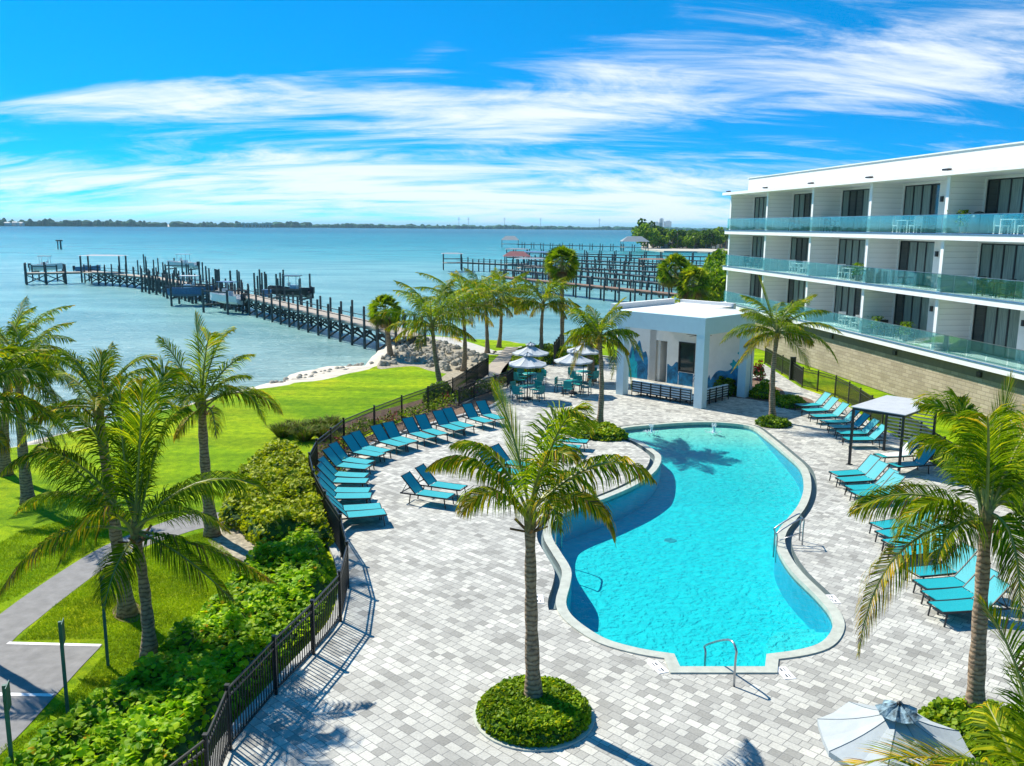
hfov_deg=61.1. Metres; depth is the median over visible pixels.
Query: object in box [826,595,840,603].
depth marker
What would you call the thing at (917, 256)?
sliding door
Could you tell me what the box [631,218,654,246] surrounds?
peninsula tree
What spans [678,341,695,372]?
window
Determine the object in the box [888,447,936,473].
sun lounger
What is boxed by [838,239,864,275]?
sliding door
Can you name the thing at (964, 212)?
potted plant
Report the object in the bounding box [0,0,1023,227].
sky
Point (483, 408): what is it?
sun lounger
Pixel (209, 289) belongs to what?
mooring pile
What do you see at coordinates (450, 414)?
sun lounger
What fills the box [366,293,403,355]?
fan palm
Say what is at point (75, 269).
motor boat
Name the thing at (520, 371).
dining chair
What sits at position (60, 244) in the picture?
channel marker
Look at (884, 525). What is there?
sun lounger
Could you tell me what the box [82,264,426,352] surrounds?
timber pier
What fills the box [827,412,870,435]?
sun lounger
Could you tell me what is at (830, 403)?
sun lounger
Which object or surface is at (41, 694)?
parking lines
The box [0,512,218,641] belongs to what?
asphalt path
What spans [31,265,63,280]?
boat lift
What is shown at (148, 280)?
mooring pile
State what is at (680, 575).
swimming pool
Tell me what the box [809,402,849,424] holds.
sun lounger
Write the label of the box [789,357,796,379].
gate lock box
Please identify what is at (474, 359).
shore rock
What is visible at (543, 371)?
dining chair
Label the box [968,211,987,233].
table
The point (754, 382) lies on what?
planting bed
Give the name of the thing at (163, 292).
mooring pile
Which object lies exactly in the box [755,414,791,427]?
round bed
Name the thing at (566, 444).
sun lounger
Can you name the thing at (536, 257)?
dock shelter
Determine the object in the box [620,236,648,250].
dock shelter
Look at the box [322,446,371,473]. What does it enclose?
sun lounger
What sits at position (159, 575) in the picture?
lawn grass
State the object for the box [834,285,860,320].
sliding door
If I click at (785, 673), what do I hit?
depth marker
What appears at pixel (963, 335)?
condominium building
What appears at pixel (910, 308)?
sliding door
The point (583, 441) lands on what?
sun lounger
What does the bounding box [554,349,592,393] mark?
patio umbrella
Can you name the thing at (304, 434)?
grass clump
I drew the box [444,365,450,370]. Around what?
shore rock
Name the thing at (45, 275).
timber pier
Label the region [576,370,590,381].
dining table
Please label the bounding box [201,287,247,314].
boat lift
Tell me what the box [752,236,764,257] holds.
sliding door
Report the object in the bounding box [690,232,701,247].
peninsula tree
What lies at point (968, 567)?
sun lounger
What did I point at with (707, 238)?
peninsula tree
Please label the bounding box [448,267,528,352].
coconut palm
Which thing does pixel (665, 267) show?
fan palm
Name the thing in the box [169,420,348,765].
picket fence
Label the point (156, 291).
mooring pile
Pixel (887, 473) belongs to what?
sun lounger
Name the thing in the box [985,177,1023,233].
sliding door
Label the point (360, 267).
lagoon water
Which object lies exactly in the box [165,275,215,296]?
motor boat
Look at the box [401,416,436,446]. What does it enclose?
sun lounger
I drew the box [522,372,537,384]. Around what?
dining table
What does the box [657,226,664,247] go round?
peninsula palm
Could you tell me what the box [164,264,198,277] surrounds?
boat lift
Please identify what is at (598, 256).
timber pier
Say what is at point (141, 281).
mooring pile
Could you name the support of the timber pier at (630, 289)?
on the seabed ground
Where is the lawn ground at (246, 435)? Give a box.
[0,335,1023,765]
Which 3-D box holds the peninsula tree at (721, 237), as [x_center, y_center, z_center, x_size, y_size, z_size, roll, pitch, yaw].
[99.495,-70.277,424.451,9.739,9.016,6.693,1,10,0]
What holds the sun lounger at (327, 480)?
on the terrace paving
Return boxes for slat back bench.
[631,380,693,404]
[707,384,728,403]
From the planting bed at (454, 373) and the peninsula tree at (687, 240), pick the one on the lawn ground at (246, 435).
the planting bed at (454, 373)
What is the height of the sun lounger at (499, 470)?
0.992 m
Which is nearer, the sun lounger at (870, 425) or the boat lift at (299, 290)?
the sun lounger at (870, 425)
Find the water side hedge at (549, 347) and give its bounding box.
[511,343,598,366]
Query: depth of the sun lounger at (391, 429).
37.88 m
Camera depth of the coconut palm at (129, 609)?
20.45 m
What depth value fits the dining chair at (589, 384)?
49.71 m
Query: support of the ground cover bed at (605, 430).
on the terrace paving
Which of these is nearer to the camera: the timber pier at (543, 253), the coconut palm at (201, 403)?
the coconut palm at (201, 403)
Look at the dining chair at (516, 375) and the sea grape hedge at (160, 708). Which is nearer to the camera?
the sea grape hedge at (160, 708)
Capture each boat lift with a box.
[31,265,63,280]
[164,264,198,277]
[169,282,212,305]
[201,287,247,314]
[268,285,311,306]
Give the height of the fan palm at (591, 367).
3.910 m
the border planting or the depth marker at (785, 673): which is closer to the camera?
the depth marker at (785, 673)
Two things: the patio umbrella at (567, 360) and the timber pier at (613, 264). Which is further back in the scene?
the timber pier at (613, 264)
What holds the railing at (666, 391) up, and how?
on the terrace paving
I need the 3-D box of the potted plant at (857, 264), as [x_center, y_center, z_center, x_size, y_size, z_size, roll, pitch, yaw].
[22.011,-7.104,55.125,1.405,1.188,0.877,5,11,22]
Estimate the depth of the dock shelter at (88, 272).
149.65 m
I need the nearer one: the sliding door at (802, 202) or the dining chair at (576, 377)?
the dining chair at (576, 377)
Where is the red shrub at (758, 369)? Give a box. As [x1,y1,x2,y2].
[753,359,765,380]
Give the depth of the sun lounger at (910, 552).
25.18 m
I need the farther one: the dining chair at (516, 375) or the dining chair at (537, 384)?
the dining chair at (516, 375)
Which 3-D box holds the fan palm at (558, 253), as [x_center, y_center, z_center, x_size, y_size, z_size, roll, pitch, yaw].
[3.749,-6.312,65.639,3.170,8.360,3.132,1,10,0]
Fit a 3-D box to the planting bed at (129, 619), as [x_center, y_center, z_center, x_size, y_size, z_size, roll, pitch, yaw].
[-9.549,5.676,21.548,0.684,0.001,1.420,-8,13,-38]
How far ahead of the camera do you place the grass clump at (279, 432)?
39.22 m
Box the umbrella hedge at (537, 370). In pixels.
[506,359,544,382]
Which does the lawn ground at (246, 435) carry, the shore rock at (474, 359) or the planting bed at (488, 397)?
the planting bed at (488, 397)
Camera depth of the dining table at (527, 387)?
48.28 m
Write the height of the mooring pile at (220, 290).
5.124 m
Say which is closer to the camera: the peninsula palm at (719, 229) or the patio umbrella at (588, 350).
the patio umbrella at (588, 350)
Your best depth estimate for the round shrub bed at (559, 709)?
16.62 m
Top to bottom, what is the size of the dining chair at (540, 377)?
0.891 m
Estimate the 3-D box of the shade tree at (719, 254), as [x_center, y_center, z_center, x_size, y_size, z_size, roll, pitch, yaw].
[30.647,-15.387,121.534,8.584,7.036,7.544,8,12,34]
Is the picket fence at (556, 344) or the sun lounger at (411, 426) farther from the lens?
the picket fence at (556, 344)
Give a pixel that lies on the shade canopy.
(887, 406)
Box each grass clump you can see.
[262,420,298,437]
[274,416,309,432]
[285,425,326,441]
[294,416,334,432]
[309,423,336,439]
[311,413,343,426]
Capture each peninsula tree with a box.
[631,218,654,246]
[631,222,661,246]
[646,221,659,246]
[655,232,663,247]
[661,229,688,247]
[677,230,685,247]
[679,235,694,248]
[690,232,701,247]
[699,236,713,248]
[701,229,721,248]
[706,230,725,248]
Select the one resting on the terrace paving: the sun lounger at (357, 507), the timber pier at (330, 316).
the sun lounger at (357, 507)
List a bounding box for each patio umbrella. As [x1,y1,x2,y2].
[509,352,546,399]
[512,342,548,384]
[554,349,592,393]
[567,341,598,383]
[817,700,974,765]
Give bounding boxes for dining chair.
[510,381,521,398]
[512,385,524,402]
[513,372,524,384]
[517,368,528,383]
[529,381,541,397]
[532,373,543,384]
[532,385,544,401]
[535,369,546,378]
[554,376,564,392]
[563,381,574,396]
[569,370,580,385]
[573,375,581,391]
[580,379,591,395]
[587,370,598,385]
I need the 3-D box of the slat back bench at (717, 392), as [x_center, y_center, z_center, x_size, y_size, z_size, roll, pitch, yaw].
[11.058,0.614,48.156,0.670,0.850,2.640,10,14,44]
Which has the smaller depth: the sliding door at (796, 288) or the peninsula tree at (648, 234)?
the sliding door at (796, 288)
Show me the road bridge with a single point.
(255, 225)
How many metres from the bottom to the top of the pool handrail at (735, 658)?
1.459 m
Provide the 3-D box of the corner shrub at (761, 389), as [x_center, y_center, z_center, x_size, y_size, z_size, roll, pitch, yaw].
[14.430,0.324,49.546,1.828,1.074,1.818,1,10,0]
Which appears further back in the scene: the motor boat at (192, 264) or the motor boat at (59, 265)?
the motor boat at (192, 264)
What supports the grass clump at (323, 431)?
on the lawn ground at (246, 435)
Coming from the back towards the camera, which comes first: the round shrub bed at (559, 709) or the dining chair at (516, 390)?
the dining chair at (516, 390)
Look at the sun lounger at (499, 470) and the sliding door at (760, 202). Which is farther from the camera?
the sliding door at (760, 202)
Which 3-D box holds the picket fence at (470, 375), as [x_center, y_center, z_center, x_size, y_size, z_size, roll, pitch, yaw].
[-4.024,0.555,46.484,0.885,1.330,19.470,4,11,17]
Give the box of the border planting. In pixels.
[318,373,504,473]
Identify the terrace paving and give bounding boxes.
[220,357,1023,765]
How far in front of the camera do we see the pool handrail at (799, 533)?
26.40 m
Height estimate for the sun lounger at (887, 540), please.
0.992 m
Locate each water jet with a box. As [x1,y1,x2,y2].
[643,424,657,433]
[705,423,721,433]
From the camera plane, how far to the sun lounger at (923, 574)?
23.62 m
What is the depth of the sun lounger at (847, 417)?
41.89 m
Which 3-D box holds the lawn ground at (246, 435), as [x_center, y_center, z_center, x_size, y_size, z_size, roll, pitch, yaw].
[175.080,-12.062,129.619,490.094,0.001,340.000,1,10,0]
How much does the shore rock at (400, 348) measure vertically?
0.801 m
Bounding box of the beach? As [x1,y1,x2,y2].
[11,302,678,447]
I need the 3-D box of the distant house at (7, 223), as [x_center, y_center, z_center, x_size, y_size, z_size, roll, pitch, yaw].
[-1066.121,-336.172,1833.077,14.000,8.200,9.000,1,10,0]
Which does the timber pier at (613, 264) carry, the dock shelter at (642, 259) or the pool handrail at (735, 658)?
the dock shelter at (642, 259)
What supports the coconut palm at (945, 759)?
on the terrace paving
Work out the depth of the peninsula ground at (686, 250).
399.09 m
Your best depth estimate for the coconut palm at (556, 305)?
62.29 m
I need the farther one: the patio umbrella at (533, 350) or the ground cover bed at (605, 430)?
the patio umbrella at (533, 350)
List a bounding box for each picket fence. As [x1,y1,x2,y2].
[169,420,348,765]
[342,356,488,447]
[458,368,514,405]
[553,334,567,365]
[764,346,1023,507]
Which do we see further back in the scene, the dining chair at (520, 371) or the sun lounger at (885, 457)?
the dining chair at (520, 371)
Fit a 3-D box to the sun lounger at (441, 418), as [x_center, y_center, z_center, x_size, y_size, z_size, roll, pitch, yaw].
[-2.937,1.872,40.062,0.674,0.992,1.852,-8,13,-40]
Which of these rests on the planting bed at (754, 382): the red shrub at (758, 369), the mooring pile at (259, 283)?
the red shrub at (758, 369)
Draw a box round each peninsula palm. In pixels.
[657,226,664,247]
[715,226,723,233]
[722,232,728,248]
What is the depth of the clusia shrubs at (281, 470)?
27.87 m
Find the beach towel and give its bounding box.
[880,437,918,456]
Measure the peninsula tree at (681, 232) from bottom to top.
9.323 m
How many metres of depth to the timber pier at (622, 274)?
166.75 m
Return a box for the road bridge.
[241,223,269,227]
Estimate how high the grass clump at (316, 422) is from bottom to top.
0.614 m
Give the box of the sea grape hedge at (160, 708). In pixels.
[2,522,331,765]
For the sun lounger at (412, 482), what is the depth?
30.02 m
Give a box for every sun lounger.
[316,461,369,486]
[316,470,371,502]
[317,455,369,480]
[318,476,372,502]
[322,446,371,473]
[325,489,381,519]
[327,441,375,472]
[327,495,386,525]
[341,433,385,465]
[349,430,391,461]
[369,423,408,454]
[382,421,418,451]
[400,471,454,508]
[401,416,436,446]
[414,413,448,442]
[415,463,467,499]
[431,409,465,437]
[441,407,474,434]
[461,402,494,428]
[475,399,505,426]
[477,451,523,474]
[490,443,536,466]
[536,432,581,455]
[550,427,588,451]
[794,392,831,412]
[800,396,838,418]
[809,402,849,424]
[820,410,859,430]
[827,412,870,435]
[828,453,880,485]
[835,418,879,441]
[835,459,888,491]
[841,423,887,448]
[844,467,899,500]
[849,471,905,501]
[868,504,918,538]
[873,441,921,461]
[874,512,934,547]
[881,515,945,550]
[887,523,954,560]
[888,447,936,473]
[904,542,977,589]
[912,554,991,600]
[920,568,1000,614]
[927,575,1010,626]
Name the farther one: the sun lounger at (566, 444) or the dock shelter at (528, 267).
the dock shelter at (528, 267)
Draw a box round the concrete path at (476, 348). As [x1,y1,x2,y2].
[421,336,521,354]
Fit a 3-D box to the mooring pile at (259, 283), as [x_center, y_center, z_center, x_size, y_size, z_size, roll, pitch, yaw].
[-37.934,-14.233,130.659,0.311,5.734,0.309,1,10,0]
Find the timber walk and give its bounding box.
[447,347,521,403]
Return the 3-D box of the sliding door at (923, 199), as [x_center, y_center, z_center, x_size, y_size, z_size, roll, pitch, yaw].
[24.005,-10.206,50.860,0.110,2.790,3.590,-1,10,-8]
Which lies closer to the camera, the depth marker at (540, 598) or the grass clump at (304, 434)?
the depth marker at (540, 598)
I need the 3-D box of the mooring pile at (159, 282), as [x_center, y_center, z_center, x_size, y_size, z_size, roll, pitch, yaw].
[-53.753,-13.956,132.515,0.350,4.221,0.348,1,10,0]
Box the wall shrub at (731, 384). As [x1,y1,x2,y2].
[713,376,736,396]
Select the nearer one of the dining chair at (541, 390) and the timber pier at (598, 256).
the dining chair at (541, 390)
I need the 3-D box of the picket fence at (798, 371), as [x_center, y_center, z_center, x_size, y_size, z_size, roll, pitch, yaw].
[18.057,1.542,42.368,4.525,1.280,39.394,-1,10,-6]
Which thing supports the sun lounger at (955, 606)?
on the terrace paving
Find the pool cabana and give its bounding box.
[608,298,756,408]
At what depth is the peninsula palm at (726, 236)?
427.06 m
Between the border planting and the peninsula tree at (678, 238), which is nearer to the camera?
the border planting
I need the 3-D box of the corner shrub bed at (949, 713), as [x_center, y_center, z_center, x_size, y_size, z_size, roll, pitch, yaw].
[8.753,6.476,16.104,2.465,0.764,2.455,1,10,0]
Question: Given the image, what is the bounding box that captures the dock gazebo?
[441,253,462,269]
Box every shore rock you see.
[379,361,385,365]
[398,345,403,351]
[408,356,414,362]
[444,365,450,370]
[471,357,478,361]
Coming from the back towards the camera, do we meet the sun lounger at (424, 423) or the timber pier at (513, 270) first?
the timber pier at (513, 270)
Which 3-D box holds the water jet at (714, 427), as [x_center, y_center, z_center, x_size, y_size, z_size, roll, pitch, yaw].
[9.645,2.142,41.375,0.818,0.461,0.757,1,10,0]
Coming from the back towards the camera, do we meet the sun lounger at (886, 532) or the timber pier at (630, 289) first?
the timber pier at (630, 289)
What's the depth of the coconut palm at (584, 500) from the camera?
16.42 m
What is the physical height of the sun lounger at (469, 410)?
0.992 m
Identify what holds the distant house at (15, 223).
on the far shore ground
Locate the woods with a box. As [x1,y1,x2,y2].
[0,218,726,230]
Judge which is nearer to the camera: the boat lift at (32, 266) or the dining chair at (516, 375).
the dining chair at (516, 375)
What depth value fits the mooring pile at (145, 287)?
135.39 m
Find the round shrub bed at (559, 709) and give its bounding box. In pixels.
[475,674,591,747]
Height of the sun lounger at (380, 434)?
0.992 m
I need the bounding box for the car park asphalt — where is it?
[0,641,101,753]
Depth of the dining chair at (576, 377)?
50.95 m
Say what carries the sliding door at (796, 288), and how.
in the condominium building
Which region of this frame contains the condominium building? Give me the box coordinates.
[721,141,1023,438]
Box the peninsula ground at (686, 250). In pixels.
[641,244,727,252]
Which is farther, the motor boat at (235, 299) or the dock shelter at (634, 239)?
the dock shelter at (634, 239)
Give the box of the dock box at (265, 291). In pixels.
[262,289,271,296]
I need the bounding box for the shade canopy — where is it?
[846,395,937,474]
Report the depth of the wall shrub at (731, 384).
50.07 m
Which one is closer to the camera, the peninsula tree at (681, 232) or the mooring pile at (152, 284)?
the mooring pile at (152, 284)
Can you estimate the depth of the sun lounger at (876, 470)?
32.29 m
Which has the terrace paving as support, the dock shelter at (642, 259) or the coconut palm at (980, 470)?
the coconut palm at (980, 470)
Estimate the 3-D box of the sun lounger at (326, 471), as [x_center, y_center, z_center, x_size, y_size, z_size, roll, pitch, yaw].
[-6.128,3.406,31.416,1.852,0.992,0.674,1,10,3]
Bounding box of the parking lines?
[0,642,100,695]
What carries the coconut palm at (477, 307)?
on the rock bed at (401, 363)
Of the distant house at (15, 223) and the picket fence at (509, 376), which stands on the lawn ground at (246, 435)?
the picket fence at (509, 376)
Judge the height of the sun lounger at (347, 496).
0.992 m
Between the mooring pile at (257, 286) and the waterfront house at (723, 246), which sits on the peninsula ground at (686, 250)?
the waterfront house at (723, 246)
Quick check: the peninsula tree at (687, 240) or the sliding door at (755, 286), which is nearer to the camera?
the sliding door at (755, 286)
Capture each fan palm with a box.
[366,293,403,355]
[542,244,580,345]
[572,323,606,381]
[655,253,692,290]
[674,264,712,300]
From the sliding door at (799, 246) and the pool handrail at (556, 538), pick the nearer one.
the pool handrail at (556, 538)
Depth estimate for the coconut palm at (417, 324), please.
50.35 m
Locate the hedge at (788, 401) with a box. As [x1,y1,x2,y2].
[775,394,806,408]
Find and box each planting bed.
[113,603,140,622]
[210,520,256,563]
[318,399,442,458]
[345,391,497,451]
[429,361,480,402]
[729,380,784,401]
[784,396,813,409]
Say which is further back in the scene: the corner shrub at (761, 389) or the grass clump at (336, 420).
the corner shrub at (761, 389)
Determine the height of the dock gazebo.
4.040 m
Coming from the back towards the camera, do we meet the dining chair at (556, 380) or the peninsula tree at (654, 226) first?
the peninsula tree at (654, 226)
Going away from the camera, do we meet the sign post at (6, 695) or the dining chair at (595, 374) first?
the sign post at (6, 695)
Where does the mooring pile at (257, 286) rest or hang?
on the seabed ground
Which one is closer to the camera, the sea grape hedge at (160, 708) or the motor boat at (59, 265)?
the sea grape hedge at (160, 708)
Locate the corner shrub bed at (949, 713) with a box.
[917,695,1023,765]
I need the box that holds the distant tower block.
[664,221,671,226]
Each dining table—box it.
[520,385,535,398]
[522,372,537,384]
[565,379,580,392]
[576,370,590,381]
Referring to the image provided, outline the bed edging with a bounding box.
[473,699,594,751]
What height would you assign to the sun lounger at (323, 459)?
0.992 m
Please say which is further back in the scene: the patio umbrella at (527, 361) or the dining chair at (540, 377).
the dining chair at (540, 377)
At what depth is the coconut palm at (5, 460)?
32.55 m
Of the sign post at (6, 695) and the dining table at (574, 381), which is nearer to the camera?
the sign post at (6, 695)
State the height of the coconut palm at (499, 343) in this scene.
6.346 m
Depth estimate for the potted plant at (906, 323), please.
49.88 m
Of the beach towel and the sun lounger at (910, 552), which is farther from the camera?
the beach towel
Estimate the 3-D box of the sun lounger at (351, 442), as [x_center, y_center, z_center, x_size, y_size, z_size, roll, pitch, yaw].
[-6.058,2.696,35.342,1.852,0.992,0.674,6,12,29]
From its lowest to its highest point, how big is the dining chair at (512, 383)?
0.891 m
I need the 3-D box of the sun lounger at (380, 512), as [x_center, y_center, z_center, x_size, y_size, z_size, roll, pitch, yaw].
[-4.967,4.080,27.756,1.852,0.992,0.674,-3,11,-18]
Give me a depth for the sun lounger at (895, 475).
30.75 m
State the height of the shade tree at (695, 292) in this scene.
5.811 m
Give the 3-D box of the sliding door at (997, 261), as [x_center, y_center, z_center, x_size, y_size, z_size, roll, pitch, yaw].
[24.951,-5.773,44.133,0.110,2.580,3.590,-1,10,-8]
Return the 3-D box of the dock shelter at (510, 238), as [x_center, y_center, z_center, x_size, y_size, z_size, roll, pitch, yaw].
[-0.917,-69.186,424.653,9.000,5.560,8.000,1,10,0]
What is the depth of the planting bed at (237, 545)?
26.21 m
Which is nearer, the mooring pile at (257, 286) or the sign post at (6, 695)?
the sign post at (6, 695)
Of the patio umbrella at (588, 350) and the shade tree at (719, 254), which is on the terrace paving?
the patio umbrella at (588, 350)
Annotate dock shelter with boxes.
[79,254,127,282]
[501,236,518,247]
[503,251,530,270]
[514,257,544,275]
[523,251,548,263]
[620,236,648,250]
[639,258,664,270]
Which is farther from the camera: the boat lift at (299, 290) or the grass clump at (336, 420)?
the boat lift at (299, 290)
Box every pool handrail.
[555,521,562,549]
[703,639,737,686]
[773,513,804,562]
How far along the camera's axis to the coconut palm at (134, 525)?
18.55 m
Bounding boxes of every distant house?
[4,222,11,225]
[11,221,18,225]
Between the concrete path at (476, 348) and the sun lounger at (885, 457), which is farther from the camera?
the concrete path at (476, 348)
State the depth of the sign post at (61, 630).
16.66 m
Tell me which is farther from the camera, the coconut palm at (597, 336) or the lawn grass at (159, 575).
the coconut palm at (597, 336)
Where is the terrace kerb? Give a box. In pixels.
[209,355,616,765]
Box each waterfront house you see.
[660,241,674,247]
[719,240,727,248]
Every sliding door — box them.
[750,274,761,297]
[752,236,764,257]
[754,196,766,226]
[787,279,805,308]
[790,237,808,268]
[792,193,811,230]
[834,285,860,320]
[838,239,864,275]
[840,189,869,231]
[893,293,928,337]
[898,241,934,285]
[902,183,939,232]
[971,304,1019,353]
[978,243,1023,296]
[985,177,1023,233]
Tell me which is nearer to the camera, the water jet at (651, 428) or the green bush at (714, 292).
the water jet at (651, 428)
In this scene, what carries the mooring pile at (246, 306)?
on the seabed ground
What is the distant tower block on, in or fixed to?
on the far shore ground
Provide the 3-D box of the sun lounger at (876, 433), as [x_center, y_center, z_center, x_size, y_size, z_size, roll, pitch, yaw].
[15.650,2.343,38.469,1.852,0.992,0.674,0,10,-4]
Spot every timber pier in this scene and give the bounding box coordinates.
[23,262,79,284]
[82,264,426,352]
[461,257,696,281]
[490,270,678,301]
[499,264,695,294]
[506,254,703,270]
[507,249,725,261]
[517,242,634,250]
[517,262,678,289]
[530,257,659,274]
[544,251,706,264]
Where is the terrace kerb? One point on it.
(332, 549)
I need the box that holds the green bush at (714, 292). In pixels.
[671,277,725,302]
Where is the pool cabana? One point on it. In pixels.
(702, 361)
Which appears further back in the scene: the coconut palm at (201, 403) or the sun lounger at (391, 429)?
the sun lounger at (391, 429)
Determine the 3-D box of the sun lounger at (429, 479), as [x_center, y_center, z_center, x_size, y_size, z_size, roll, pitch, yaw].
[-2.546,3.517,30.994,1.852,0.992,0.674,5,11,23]
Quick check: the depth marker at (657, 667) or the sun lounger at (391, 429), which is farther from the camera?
the sun lounger at (391, 429)
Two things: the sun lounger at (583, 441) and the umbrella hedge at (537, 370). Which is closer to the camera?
the sun lounger at (583, 441)
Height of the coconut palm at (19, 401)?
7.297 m
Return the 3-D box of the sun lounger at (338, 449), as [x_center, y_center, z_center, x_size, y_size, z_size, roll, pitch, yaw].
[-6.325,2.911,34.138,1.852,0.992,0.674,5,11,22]
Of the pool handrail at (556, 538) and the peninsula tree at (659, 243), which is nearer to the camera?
the pool handrail at (556, 538)
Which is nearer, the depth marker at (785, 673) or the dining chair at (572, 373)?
the depth marker at (785, 673)
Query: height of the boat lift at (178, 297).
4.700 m
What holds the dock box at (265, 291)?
on the timber pier at (330, 316)
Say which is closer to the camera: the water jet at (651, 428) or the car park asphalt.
the car park asphalt
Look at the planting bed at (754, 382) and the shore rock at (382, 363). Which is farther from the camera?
the shore rock at (382, 363)
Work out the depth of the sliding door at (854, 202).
58.07 m
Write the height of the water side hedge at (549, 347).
1.007 m
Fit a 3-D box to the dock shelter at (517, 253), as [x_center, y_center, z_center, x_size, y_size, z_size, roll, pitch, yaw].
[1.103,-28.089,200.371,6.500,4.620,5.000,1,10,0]
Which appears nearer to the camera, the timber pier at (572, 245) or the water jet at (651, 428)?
the water jet at (651, 428)
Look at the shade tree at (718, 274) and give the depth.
106.44 m
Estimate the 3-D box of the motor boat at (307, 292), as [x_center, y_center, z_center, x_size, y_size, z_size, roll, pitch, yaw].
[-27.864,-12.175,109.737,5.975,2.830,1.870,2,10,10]
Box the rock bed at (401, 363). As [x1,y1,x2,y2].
[377,340,486,373]
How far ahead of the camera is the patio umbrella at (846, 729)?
13.65 m
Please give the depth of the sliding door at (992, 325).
44.63 m
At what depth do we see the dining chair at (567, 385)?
49.14 m
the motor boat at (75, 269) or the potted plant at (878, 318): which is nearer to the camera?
the potted plant at (878, 318)
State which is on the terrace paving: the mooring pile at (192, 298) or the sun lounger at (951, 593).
the sun lounger at (951, 593)
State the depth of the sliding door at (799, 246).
66.24 m
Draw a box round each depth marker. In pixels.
[537,595,543,603]
[647,661,668,673]
[778,666,795,679]
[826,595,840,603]
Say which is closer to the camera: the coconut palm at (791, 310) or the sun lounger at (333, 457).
the sun lounger at (333, 457)
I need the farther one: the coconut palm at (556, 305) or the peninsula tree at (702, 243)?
the peninsula tree at (702, 243)
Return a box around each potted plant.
[852,262,863,273]
[871,315,883,325]
[899,320,912,333]
[947,209,970,232]
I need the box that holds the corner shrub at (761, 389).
[748,379,780,399]
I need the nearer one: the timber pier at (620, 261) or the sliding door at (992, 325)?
the sliding door at (992, 325)
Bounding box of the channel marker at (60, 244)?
[55,240,62,248]
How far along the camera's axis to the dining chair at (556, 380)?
50.32 m
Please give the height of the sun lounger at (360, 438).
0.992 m
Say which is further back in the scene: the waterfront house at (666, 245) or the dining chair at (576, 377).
the waterfront house at (666, 245)
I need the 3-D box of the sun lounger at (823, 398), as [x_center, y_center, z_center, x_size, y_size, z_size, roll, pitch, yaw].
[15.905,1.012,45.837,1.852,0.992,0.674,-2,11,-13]
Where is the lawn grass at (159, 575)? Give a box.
[0,513,242,765]
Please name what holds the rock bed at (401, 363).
on the lawn ground at (246, 435)
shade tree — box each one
[676,259,726,302]
[704,248,727,273]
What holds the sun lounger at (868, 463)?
on the terrace paving
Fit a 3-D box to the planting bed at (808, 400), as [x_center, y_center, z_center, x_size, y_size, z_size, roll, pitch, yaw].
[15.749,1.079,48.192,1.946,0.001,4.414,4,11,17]
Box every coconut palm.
[0,296,76,476]
[0,321,90,504]
[0,334,76,458]
[0,355,280,657]
[17,341,191,619]
[148,311,283,537]
[373,278,489,381]
[413,270,504,371]
[425,377,656,698]
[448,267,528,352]
[471,267,536,347]
[506,276,581,349]
[559,296,643,423]
[720,275,841,415]
[839,592,1023,765]
[847,368,1023,708]
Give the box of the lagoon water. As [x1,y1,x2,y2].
[0,221,722,446]
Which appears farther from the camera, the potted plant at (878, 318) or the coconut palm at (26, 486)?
the potted plant at (878, 318)
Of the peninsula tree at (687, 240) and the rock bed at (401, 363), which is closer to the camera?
the rock bed at (401, 363)
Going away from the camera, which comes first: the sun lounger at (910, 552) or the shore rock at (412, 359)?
the sun lounger at (910, 552)
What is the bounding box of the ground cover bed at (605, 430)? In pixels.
[569,419,628,441]
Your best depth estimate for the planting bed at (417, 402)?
44.19 m
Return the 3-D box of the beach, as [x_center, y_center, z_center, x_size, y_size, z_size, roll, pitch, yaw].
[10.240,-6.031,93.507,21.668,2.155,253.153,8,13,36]
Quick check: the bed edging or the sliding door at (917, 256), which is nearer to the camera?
the bed edging
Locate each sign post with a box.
[2,680,13,763]
[58,618,69,713]
[100,575,109,665]
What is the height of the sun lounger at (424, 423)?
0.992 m
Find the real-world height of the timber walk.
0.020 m
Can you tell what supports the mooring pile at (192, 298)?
on the seabed ground
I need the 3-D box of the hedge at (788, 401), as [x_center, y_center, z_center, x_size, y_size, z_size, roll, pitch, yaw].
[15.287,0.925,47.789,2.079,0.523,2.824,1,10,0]
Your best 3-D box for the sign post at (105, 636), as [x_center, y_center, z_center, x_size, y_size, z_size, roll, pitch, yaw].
[-8.772,5.139,18.705,0.082,2.055,0.300,-3,11,-20]
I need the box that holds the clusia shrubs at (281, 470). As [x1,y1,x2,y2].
[218,438,334,546]
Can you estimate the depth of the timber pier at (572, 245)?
406.39 m
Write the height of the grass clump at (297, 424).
0.614 m
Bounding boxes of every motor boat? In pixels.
[28,259,62,270]
[72,265,100,271]
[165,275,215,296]
[167,254,199,268]
[210,281,247,305]
[270,275,314,298]
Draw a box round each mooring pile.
[140,275,142,291]
[144,274,146,291]
[147,272,150,293]
[151,276,153,291]
[154,275,157,294]
[158,278,160,293]
[162,280,164,296]
[190,280,193,303]
[208,285,211,306]
[219,282,222,307]
[244,291,247,312]
[256,276,258,295]
[258,269,260,295]
[264,272,265,288]
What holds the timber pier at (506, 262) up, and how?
on the seabed ground
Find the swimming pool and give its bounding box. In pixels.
[537,421,853,678]
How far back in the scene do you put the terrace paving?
19.91 m
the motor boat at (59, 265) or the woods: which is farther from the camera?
the woods

